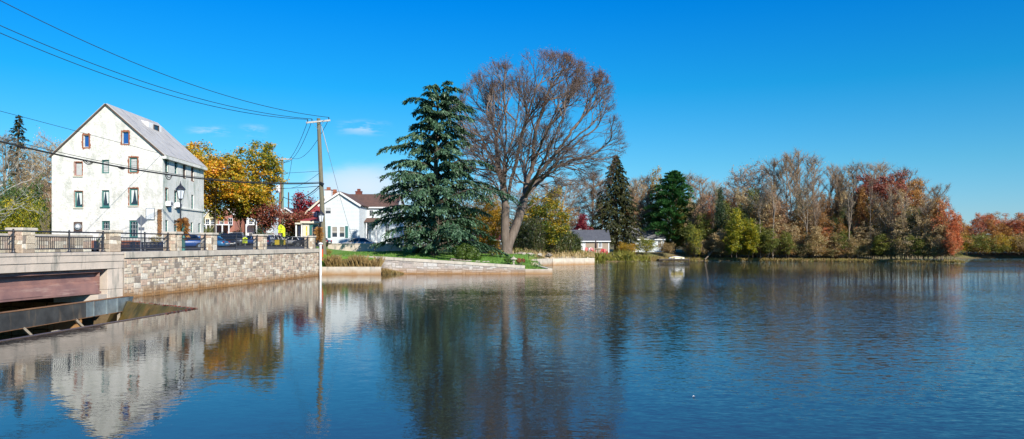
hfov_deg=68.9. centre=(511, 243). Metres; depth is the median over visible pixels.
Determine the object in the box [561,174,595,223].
tree
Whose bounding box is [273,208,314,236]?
maple tree
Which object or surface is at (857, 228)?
tree
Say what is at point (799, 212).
tree
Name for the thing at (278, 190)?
utility pole
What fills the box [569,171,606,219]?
tree
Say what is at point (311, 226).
window
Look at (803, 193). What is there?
tree
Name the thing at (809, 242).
shrub
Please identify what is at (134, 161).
window
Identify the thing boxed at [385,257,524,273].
garden wall
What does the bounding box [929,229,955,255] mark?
tree
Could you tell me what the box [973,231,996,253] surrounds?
shrub
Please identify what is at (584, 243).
door
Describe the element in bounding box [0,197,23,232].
shrub
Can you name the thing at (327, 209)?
window
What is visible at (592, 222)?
tree
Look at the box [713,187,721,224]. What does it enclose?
tree
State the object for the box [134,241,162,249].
guide rail
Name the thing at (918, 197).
tree
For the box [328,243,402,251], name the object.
driveway wall
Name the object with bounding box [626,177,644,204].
tree
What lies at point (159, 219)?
wall vine
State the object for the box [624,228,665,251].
grey roofed cottage
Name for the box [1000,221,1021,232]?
tree
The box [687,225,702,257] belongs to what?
shrub
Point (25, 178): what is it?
tree
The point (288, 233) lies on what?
tree
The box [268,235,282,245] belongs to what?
parked car
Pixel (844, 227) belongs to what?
tree
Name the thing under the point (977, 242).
shrub
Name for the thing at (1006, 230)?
tree
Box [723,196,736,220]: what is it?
tree
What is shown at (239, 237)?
parked car
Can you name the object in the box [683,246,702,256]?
shrub
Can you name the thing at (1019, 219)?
tree
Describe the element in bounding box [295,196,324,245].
red house
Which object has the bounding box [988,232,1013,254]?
shrub
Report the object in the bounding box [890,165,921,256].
tree
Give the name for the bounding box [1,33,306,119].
power line
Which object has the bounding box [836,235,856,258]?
shrub
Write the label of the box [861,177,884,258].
tree
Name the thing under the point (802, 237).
tree
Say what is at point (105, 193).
window
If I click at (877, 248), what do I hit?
bush
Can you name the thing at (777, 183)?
tree
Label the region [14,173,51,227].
shrub
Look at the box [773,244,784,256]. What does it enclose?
shrub
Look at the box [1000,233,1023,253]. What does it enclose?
shrub
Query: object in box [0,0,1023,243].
sky
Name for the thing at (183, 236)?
green post
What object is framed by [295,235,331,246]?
parked car
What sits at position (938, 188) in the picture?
tree
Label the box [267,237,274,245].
parked car
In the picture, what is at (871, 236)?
tree
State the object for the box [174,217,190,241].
corn stalk bundle
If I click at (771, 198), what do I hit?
tree
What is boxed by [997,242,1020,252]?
shrub
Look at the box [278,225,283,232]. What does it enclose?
crossing sign
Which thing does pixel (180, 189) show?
street lamp
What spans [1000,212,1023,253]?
tree
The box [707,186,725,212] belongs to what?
tree
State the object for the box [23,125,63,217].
tree
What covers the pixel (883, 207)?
tree
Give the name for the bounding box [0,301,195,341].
spillway weir
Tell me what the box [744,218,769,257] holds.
tree
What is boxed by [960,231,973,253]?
shrub
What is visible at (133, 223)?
window
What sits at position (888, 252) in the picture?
shrub
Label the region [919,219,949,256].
tree
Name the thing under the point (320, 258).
white post
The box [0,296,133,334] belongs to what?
steel channel
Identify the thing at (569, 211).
tree
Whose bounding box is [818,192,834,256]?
tree
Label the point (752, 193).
tree
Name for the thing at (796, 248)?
shrub
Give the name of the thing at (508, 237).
elm tree
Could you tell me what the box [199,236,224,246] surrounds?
parked car
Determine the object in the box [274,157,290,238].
utility pole
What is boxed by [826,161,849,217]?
tree
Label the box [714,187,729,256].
tree
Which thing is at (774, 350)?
lake water
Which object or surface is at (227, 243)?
railing
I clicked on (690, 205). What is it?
tree
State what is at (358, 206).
white house
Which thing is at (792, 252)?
shrub
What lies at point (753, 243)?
tree
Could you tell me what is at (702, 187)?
tree
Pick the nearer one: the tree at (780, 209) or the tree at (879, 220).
the tree at (879, 220)
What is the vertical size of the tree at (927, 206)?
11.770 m
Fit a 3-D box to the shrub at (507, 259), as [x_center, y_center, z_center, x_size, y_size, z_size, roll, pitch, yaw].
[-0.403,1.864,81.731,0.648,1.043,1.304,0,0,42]
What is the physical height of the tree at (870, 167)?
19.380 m
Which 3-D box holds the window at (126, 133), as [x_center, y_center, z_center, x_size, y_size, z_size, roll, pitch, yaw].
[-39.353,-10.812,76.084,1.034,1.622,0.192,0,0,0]
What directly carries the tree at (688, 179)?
on the ground at (104, 318)
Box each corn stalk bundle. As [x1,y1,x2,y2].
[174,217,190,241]
[313,226,324,242]
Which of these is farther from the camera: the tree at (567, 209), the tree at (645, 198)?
the tree at (645, 198)
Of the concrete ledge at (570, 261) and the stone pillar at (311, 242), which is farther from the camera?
the concrete ledge at (570, 261)
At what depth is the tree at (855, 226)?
137.45 m
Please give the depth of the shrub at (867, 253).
133.54 m
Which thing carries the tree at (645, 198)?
on the ground at (104, 318)
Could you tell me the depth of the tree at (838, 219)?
137.79 m
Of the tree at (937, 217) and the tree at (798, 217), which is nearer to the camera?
the tree at (937, 217)
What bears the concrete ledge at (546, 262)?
on the ground at (104, 318)
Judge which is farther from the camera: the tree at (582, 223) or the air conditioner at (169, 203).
the tree at (582, 223)
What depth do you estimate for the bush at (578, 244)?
123.14 m
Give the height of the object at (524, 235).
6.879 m
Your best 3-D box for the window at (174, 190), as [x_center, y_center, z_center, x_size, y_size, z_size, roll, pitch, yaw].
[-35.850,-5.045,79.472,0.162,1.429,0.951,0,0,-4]
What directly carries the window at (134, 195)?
in the mill building
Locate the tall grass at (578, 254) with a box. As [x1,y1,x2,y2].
[497,247,597,257]
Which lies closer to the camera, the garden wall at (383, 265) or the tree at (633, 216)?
the garden wall at (383, 265)
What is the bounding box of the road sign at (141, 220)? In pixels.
[136,215,146,250]
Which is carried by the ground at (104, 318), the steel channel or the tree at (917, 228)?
the tree at (917, 228)
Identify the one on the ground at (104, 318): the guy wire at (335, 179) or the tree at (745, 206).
the tree at (745, 206)
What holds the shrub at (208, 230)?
on the ground at (104, 318)
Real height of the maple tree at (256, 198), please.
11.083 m
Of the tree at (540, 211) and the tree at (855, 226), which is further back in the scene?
the tree at (855, 226)
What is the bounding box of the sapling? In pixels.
[38,209,51,233]
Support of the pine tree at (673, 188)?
on the ground at (104, 318)
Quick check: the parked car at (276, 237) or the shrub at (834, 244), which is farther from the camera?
the shrub at (834, 244)
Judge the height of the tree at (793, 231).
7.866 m
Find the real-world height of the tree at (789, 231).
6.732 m
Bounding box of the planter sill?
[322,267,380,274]
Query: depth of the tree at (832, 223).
137.30 m
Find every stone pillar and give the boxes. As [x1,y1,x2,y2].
[5,228,37,252]
[96,230,122,251]
[161,232,183,250]
[199,233,218,249]
[252,234,267,248]
[303,236,315,248]
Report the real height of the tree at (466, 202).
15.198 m
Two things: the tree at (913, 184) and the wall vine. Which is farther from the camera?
the tree at (913, 184)
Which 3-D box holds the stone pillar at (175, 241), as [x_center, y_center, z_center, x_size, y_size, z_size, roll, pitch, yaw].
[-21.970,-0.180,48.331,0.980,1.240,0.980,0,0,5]
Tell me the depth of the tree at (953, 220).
122.61 m
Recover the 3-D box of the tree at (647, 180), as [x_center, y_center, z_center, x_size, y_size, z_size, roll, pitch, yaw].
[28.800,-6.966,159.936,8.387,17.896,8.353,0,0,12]
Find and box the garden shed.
[471,233,500,252]
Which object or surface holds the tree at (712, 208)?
on the ground at (104, 318)
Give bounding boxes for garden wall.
[345,255,384,268]
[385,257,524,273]
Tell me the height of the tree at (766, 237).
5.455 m
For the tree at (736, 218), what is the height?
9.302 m
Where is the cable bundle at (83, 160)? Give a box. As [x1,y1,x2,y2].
[0,141,319,183]
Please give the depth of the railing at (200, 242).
51.44 m
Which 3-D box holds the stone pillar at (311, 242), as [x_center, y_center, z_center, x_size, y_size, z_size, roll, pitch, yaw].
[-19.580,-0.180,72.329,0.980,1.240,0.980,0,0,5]
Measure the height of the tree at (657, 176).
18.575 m
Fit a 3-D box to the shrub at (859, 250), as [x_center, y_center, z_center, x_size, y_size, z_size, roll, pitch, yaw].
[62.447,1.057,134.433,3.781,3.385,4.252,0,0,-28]
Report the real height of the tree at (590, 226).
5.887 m
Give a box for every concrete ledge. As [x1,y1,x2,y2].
[525,269,551,273]
[531,258,551,265]
[552,258,594,264]
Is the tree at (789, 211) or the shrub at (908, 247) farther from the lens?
the tree at (789, 211)
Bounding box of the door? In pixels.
[581,242,585,250]
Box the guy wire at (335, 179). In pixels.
[321,126,355,250]
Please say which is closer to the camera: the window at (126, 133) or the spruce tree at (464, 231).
the window at (126, 133)
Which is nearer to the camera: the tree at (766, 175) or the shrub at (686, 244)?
the shrub at (686, 244)
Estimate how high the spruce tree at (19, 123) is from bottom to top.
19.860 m
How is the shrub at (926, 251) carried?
on the ground at (104, 318)
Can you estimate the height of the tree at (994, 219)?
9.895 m
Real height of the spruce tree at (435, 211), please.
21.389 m
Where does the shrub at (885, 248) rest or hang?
on the ground at (104, 318)
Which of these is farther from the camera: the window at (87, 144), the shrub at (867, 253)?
the shrub at (867, 253)
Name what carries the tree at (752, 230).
on the ground at (104, 318)
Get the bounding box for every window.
[73,161,82,176]
[73,190,83,207]
[81,133,90,149]
[100,190,109,207]
[102,160,108,172]
[102,221,109,229]
[120,130,129,145]
[127,156,138,173]
[128,187,138,206]
[130,220,137,236]
[174,190,177,202]
[309,224,317,234]
[325,207,330,213]
[332,226,337,236]
[339,226,344,236]
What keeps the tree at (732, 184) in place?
on the ground at (104, 318)
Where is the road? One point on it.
(122, 251)
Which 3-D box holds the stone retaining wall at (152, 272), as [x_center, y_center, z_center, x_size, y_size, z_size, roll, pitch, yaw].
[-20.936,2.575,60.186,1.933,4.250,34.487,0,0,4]
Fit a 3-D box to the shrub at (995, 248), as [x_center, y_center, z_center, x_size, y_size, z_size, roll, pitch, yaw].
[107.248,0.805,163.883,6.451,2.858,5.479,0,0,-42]
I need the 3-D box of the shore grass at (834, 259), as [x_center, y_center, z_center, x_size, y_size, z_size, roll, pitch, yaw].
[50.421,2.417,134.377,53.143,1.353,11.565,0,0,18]
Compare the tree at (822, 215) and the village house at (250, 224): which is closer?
the tree at (822, 215)
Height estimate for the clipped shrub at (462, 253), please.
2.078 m
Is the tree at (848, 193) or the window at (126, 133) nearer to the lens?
the window at (126, 133)
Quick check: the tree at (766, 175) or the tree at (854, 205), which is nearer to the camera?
the tree at (854, 205)
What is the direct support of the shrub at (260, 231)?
on the ground at (104, 318)
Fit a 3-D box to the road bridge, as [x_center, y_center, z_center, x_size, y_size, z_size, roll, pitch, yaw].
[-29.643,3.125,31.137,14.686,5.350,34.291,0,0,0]
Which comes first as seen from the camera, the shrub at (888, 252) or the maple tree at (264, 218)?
the maple tree at (264, 218)
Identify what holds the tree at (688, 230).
on the ground at (104, 318)
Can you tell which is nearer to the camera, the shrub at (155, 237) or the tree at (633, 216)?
the shrub at (155, 237)
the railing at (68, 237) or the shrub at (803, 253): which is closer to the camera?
the railing at (68, 237)
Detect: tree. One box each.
[0,130,28,200]
[0,143,54,222]
[1,115,30,193]
[4,142,51,207]
[20,152,51,206]
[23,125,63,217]
[183,145,254,232]
[187,139,218,199]
[204,177,270,231]
[221,139,289,233]
[241,200,289,233]
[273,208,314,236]
[284,219,293,244]
[289,189,317,217]
[368,80,520,257]
[440,46,628,253]
[448,215,472,247]
[453,185,480,216]
[461,178,501,215]
[467,197,500,251]
[477,195,501,250]
[495,184,525,225]
[513,187,533,222]
[522,186,572,247]
[526,180,554,221]
[544,174,579,225]
[544,185,570,224]
[554,207,581,229]
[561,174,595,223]
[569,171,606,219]
[569,212,587,229]
[573,213,592,229]
[586,223,599,229]
[587,177,618,214]
[588,202,602,229]
[591,156,645,251]
[618,183,637,222]
[618,202,642,241]
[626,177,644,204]
[628,176,654,225]
[629,194,655,227]
[635,171,659,217]
[639,176,656,225]
[641,170,696,250]
[646,166,668,240]
[669,205,694,246]
[680,218,706,249]
[682,170,703,206]
[684,198,708,255]
[691,176,714,204]
[691,193,706,233]
[695,213,716,242]
[701,195,713,255]
[703,188,716,256]
[704,180,722,202]
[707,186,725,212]
[707,229,729,255]
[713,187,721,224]
[713,190,726,231]
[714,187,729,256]
[716,200,750,244]
[719,182,734,201]
[721,165,755,211]
[722,207,746,257]
[722,226,740,256]
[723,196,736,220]
[732,158,771,254]
[734,187,752,240]
[739,218,761,257]
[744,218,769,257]
[746,187,767,220]
[746,231,759,254]
[747,189,762,236]
[748,183,771,257]
[749,161,778,200]
[750,184,783,257]
[756,228,780,255]
[758,196,780,256]
[760,157,796,255]
[761,176,785,257]
[761,189,789,233]
[764,211,784,238]
[769,149,804,256]
[776,216,803,257]
[777,192,791,231]
[777,223,802,256]
[779,230,796,257]
[780,202,794,221]
[781,146,820,210]
[788,207,811,243]
[793,171,815,258]
[793,201,815,255]
[794,192,806,239]
[794,224,811,256]
[795,152,829,219]
[800,187,817,237]
[805,226,831,256]
[806,193,821,236]
[809,177,827,227]
[813,211,851,247]
[816,213,832,241]
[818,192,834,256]
[820,167,840,220]
[821,226,833,248]
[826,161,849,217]
[828,208,846,241]
[829,197,856,256]
[830,214,848,240]
[831,229,851,252]
[832,173,847,217]
[836,218,848,238]
[837,159,870,256]
[837,191,857,235]
[838,174,856,257]
[843,190,866,255]
[846,166,859,228]
[847,209,863,240]
[848,169,914,221]
[850,203,866,257]
[850,216,873,257]
[854,186,875,250]
[858,162,885,257]
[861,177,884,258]
[861,222,887,258]
[863,198,875,233]
[865,214,885,258]
[866,162,894,203]
[867,195,898,259]
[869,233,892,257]
[878,182,898,257]
[879,189,907,258]
[880,204,890,233]
[885,197,903,258]
[889,210,914,257]
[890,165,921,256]
[890,178,925,257]
[894,184,917,258]
[895,205,915,257]
[897,197,919,256]
[900,209,914,254]
[905,235,926,255]
[906,207,935,258]
[907,175,935,257]
[907,207,923,258]
[911,211,925,257]
[912,184,928,258]
[915,198,936,258]
[918,193,938,258]
[918,196,948,233]
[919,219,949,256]
[923,181,955,258]
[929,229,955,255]
[930,199,962,258]
[930,204,946,259]
[941,229,959,257]
[946,212,964,258]
[946,216,973,257]
[961,222,984,252]
[967,217,989,252]
[969,213,1002,230]
[978,212,1001,236]
[983,219,1013,239]
[988,212,1013,252]
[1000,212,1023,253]
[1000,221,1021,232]
[1013,213,1023,235]
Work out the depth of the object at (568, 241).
120.20 m
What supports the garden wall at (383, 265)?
on the ground at (104, 318)
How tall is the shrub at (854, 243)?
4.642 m
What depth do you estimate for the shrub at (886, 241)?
131.10 m
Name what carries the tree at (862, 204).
on the ground at (104, 318)
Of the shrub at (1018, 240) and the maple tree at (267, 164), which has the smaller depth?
the maple tree at (267, 164)
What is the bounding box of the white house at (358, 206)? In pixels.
[318,187,404,244]
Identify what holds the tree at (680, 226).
on the ground at (104, 318)
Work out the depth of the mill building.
76.00 m
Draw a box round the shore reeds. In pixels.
[557,247,962,262]
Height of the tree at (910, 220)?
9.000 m
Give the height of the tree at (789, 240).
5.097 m
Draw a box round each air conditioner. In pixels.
[166,201,172,206]
[175,202,181,207]
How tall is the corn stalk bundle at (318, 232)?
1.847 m
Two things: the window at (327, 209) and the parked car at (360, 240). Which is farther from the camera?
the window at (327, 209)
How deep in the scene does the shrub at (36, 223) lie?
83.39 m
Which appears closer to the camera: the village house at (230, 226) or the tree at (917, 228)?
the tree at (917, 228)
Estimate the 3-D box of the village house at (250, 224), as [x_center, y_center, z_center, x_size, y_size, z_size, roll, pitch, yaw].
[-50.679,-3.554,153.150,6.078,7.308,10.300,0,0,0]
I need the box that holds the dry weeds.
[322,254,403,273]
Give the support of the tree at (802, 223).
on the ground at (104, 318)
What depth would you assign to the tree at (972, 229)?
171.76 m
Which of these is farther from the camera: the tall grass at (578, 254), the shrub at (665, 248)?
the shrub at (665, 248)
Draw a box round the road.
[35,245,252,252]
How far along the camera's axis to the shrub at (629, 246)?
137.08 m
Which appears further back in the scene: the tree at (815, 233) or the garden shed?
the tree at (815, 233)
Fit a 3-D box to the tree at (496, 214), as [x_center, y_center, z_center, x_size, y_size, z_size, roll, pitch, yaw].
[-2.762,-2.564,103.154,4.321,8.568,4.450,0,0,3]
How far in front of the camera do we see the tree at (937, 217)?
127.20 m
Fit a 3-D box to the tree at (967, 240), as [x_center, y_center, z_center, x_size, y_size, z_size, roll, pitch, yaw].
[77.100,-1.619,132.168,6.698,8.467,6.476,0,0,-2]
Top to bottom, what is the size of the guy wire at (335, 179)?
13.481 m
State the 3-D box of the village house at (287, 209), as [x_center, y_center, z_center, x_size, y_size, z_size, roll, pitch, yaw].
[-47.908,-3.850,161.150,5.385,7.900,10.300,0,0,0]
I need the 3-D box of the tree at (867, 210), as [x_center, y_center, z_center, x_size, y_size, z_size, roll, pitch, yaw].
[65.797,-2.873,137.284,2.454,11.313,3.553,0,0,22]
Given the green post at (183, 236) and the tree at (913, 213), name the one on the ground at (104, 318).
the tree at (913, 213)
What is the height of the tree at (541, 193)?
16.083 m
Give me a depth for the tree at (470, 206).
149.84 m
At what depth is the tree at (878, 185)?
136.66 m
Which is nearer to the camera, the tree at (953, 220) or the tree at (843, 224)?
the tree at (953, 220)
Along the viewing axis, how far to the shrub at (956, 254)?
122.97 m
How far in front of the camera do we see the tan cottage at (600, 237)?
141.26 m
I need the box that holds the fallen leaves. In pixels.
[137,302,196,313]
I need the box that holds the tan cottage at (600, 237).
[570,228,610,252]
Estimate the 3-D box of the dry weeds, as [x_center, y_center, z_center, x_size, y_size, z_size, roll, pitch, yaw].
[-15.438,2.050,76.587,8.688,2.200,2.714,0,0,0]
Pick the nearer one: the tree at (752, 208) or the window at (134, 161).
the window at (134, 161)
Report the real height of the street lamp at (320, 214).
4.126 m
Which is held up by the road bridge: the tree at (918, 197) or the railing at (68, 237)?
the railing at (68, 237)
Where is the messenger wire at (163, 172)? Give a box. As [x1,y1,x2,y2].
[0,137,309,182]
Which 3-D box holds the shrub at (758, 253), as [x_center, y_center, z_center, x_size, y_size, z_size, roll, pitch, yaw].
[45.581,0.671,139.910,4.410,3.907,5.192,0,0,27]
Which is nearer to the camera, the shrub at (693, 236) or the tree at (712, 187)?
the shrub at (693, 236)
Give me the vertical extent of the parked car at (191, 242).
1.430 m
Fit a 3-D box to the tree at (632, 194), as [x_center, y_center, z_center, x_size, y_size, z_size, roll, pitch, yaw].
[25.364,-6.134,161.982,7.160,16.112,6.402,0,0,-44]
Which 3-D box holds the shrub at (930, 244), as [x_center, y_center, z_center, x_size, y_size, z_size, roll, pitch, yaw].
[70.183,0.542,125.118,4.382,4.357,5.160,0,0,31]
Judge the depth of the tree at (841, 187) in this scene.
145.07 m
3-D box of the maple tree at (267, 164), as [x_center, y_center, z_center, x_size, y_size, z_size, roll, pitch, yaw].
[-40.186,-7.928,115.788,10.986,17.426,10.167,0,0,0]
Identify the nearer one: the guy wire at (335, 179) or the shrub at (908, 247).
the guy wire at (335, 179)
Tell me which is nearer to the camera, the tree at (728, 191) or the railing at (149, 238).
the railing at (149, 238)
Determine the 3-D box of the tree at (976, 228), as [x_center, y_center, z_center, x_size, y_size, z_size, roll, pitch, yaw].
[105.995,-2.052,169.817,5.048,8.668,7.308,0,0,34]
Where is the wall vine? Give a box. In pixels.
[157,209,161,235]
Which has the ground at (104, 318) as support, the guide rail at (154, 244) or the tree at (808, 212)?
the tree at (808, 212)
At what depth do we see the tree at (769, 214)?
141.42 m
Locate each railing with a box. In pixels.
[0,229,16,252]
[35,230,105,252]
[121,232,170,251]
[181,234,206,249]
[217,234,258,249]
[261,236,309,249]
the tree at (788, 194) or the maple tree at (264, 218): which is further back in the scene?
the tree at (788, 194)
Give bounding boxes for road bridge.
[0,252,123,338]
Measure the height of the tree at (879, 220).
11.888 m
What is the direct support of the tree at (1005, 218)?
on the ground at (104, 318)
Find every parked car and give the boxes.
[161,235,199,246]
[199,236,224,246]
[219,233,237,246]
[232,232,244,244]
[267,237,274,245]
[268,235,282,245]
[284,237,301,245]
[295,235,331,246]
[344,238,375,242]
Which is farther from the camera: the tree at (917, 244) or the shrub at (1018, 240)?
the shrub at (1018, 240)
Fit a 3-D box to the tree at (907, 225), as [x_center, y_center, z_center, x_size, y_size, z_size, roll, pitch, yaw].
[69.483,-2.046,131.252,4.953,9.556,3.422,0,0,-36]
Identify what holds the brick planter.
on the ground at (104, 318)
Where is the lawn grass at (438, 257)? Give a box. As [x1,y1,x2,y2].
[329,249,548,268]
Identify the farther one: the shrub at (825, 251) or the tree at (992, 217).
the tree at (992, 217)
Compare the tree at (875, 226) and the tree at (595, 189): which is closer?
the tree at (875, 226)
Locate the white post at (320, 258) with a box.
[318,242,322,275]
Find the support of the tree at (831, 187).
on the ground at (104, 318)
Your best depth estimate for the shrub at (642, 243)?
139.09 m
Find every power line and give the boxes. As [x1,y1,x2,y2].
[0,0,323,116]
[0,25,309,118]
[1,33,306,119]
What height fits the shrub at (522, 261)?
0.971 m
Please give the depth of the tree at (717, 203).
144.81 m
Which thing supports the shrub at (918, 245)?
on the ground at (104, 318)
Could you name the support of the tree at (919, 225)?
on the ground at (104, 318)
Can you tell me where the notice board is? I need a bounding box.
[146,208,154,219]
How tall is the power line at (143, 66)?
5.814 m
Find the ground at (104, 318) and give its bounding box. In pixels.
[0,244,1023,338]
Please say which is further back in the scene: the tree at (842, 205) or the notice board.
the tree at (842, 205)
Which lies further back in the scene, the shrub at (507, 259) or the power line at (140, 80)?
the shrub at (507, 259)
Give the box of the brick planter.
[91,240,139,250]
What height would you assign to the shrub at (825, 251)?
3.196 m
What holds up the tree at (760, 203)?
on the ground at (104, 318)
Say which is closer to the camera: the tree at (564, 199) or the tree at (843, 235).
the tree at (843, 235)
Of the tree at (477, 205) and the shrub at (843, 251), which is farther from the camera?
the shrub at (843, 251)
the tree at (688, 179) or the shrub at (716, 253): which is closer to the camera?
the shrub at (716, 253)
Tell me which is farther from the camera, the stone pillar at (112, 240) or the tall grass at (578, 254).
the tall grass at (578, 254)
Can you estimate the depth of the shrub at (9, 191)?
89.60 m
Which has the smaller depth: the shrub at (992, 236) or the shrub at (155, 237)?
the shrub at (155, 237)
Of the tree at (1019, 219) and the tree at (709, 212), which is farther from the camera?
the tree at (1019, 219)
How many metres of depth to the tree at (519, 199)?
157.50 m
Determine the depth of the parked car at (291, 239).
111.12 m
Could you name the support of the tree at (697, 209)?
on the ground at (104, 318)
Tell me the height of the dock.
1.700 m
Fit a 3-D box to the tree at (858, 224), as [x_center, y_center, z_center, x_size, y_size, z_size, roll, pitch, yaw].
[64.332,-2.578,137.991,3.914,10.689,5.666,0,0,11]
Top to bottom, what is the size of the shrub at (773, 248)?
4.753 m
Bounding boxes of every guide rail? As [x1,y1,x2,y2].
[94,241,133,249]
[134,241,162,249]
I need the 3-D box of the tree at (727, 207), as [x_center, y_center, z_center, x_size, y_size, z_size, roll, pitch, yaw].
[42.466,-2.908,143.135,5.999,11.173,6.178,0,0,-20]
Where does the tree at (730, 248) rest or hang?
on the ground at (104, 318)
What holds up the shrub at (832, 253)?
on the ground at (104, 318)
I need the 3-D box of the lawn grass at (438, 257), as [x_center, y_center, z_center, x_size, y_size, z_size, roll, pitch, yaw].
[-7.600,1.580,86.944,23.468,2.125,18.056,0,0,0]
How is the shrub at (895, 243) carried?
on the ground at (104, 318)
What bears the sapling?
on the ground at (104, 318)
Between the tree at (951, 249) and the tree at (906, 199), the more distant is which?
the tree at (906, 199)
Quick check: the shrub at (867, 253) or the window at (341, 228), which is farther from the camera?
the shrub at (867, 253)
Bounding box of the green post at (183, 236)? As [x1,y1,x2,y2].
[181,223,184,250]
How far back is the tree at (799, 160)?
143.49 m
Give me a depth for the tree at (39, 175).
110.19 m
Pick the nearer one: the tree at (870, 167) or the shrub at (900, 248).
the shrub at (900, 248)
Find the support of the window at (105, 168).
in the mill building
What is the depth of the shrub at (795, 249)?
137.11 m
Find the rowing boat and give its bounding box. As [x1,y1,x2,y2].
[669,256,683,258]
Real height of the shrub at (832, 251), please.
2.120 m
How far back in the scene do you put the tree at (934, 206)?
127.17 m
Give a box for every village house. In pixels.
[204,210,217,232]
[216,208,245,236]
[246,212,284,235]
[278,207,300,235]
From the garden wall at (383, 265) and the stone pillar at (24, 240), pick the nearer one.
the stone pillar at (24, 240)
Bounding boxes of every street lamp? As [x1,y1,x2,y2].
[175,181,185,218]
[317,210,324,248]
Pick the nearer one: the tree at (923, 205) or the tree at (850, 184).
the tree at (923, 205)
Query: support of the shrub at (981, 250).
on the ground at (104, 318)
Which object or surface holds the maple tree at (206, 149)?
on the ground at (104, 318)
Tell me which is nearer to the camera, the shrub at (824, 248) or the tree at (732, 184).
the shrub at (824, 248)
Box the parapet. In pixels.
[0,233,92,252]
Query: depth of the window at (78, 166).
76.11 m
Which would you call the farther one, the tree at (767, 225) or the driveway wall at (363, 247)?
the tree at (767, 225)
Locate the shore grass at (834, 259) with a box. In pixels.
[645,254,964,262]
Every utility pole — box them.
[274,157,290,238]
[276,180,287,245]
[306,117,329,254]
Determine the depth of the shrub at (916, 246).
126.07 m
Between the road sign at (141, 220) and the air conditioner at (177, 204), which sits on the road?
the road sign at (141, 220)
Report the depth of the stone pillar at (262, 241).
60.63 m
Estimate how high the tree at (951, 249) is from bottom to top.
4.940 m
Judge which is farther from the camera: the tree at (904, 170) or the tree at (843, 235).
the tree at (904, 170)
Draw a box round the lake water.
[0,258,1023,438]
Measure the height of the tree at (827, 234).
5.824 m
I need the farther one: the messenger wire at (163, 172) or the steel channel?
the messenger wire at (163, 172)
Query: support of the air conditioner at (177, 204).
attached to the mill building
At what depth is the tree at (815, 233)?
134.77 m
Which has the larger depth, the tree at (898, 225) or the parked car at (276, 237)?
the tree at (898, 225)
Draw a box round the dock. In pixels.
[658,257,689,260]
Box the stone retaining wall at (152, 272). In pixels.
[123,248,318,296]
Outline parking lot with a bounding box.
[155,246,304,249]
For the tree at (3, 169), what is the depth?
95.74 m
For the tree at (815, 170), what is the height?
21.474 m
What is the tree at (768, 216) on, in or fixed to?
on the ground at (104, 318)
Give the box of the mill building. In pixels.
[48,103,206,249]
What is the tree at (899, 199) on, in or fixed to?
on the ground at (104, 318)
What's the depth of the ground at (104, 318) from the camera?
134.80 m
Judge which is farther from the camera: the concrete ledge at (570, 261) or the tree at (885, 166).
the tree at (885, 166)
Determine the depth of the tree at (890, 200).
132.07 m
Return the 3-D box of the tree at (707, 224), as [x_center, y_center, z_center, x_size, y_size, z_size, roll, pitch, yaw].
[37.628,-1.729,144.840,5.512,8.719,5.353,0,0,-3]
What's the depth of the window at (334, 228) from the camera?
112.05 m
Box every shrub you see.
[0,176,34,232]
[0,188,36,232]
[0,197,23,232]
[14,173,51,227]
[22,196,51,233]
[39,209,51,233]
[149,235,162,249]
[205,226,213,232]
[256,228,268,233]
[452,243,481,259]
[504,257,511,263]
[516,258,525,264]
[616,242,639,252]
[635,236,657,252]
[655,241,675,254]
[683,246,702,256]
[684,237,709,254]
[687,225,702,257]
[699,239,713,255]
[707,238,722,256]
[747,242,763,255]
[761,236,780,255]
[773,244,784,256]
[774,235,795,255]
[782,242,804,256]
[783,243,799,255]
[791,246,806,256]
[792,240,812,256]
[802,232,823,256]
[806,243,827,257]
[815,247,836,256]
[822,248,836,257]
[826,247,840,257]
[828,233,848,257]
[832,246,853,257]
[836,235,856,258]
[845,235,861,257]
[850,245,867,258]
[857,240,873,256]
[873,242,895,257]
[883,234,901,258]
[884,247,897,258]
[887,237,907,257]
[893,239,916,258]
[898,236,916,258]
[901,236,928,257]
[906,230,928,258]
[916,242,936,259]
[919,234,943,258]
[929,234,946,256]
[931,242,961,258]
[950,249,963,257]
[959,233,987,252]
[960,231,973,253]
[967,242,992,253]
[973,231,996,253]
[984,233,1002,253]
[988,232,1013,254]
[991,242,1012,253]
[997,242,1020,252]
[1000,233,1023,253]
[1008,233,1023,253]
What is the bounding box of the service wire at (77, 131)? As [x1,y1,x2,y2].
[1,111,160,153]
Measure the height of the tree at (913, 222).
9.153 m
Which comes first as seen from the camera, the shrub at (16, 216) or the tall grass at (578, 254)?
the shrub at (16, 216)
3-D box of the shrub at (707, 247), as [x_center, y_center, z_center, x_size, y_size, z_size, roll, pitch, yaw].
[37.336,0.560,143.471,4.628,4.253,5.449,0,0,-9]
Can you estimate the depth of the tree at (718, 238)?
139.32 m

